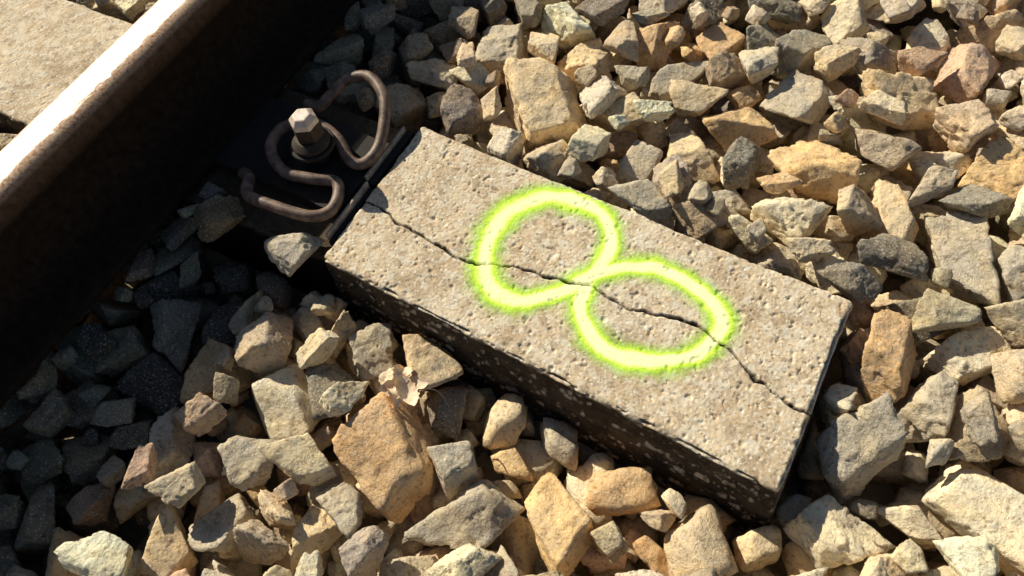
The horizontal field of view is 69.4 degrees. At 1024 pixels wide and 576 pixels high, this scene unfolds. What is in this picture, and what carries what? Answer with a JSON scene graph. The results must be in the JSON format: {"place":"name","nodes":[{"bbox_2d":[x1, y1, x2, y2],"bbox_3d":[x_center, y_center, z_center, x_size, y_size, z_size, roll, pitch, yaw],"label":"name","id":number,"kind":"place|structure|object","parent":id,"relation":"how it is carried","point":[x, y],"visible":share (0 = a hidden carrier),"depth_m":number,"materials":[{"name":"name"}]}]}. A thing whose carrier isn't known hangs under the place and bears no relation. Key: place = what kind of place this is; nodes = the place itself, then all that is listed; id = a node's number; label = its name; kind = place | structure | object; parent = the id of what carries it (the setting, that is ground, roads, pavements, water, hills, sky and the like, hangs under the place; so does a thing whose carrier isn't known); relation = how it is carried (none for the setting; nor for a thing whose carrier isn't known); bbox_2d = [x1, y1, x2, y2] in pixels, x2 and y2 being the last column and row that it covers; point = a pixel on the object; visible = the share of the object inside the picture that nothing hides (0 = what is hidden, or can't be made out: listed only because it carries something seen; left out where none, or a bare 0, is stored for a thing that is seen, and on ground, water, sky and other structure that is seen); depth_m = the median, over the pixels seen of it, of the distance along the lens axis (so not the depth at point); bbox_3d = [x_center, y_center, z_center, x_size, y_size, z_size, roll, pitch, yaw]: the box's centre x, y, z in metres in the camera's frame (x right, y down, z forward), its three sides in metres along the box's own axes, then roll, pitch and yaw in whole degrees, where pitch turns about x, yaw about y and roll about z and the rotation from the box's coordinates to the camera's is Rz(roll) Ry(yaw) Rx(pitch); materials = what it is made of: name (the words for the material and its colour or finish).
{"place":"outdoors","nodes":[
{"label":"outdoors","id":0,"kind":"place"},
{"bbox_2d":[3,0,1017,575],"bbox_3d":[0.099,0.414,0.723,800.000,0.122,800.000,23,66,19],"label":"ground","id":1,"kind":"structure","parent":0,"point":[133,534],"depth_m":0.93,"materials":[{"name":"grey gravel"}]},
{"bbox_2d":[0,0,852,532],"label":"concrete sleeper","id":2,"kind":"object","parent":1,"relation":"on","point":[724,428],"visible":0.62,"depth_m":0.87,"materials":[{"name":"concrete"}]},
{"bbox_2d":[0,0,359,408],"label":"railway rail","id":3,"kind":"object","parent":2,"relation":"on","point":[107,156],"visible":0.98,"depth_m":0.95,"materials":[{"name":"metal"}]},
{"bbox_2d":[213,70,414,245],"bbox_3d":[-0.279,-0.211,0.991,0.236,0.096,0.248,23,66,19],"label":"rail fastening","id":4,"kind":"object","parent":2,"relation":"on","point":[326,168],"visible":1,"depth_m":0.99,"materials":[{"name":"metal"}]},
{"bbox_2d":[467,186,735,375],"bbox_3d":[0.095,-0.005,0.864,0.391,0.010,0.231,23,66,19],"label":"spray painted number eight","id":5,"kind":"object","parent":2,"relation":"on","point":[606,264],"visible":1,"depth_m":0.86,"materials":[{"name":"paint"}]},
{"bbox_2d":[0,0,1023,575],"bbox_3d":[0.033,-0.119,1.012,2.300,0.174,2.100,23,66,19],"label":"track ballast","id":6,"kind":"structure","parent":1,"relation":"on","point":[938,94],"depth_m":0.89,"materials":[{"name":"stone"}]},
{"bbox_2d":[379,364,457,442],"bbox_3d":[-0.097,0.128,0.844,0.113,0.031,0.057,23,66,19],"label":"dry leaf","id":7,"kind":"object","parent":6,"relation":"on","point":[398,387],"visible":1,"depth_m":0.85,"materials":[{"name":"plant"}]}
]}

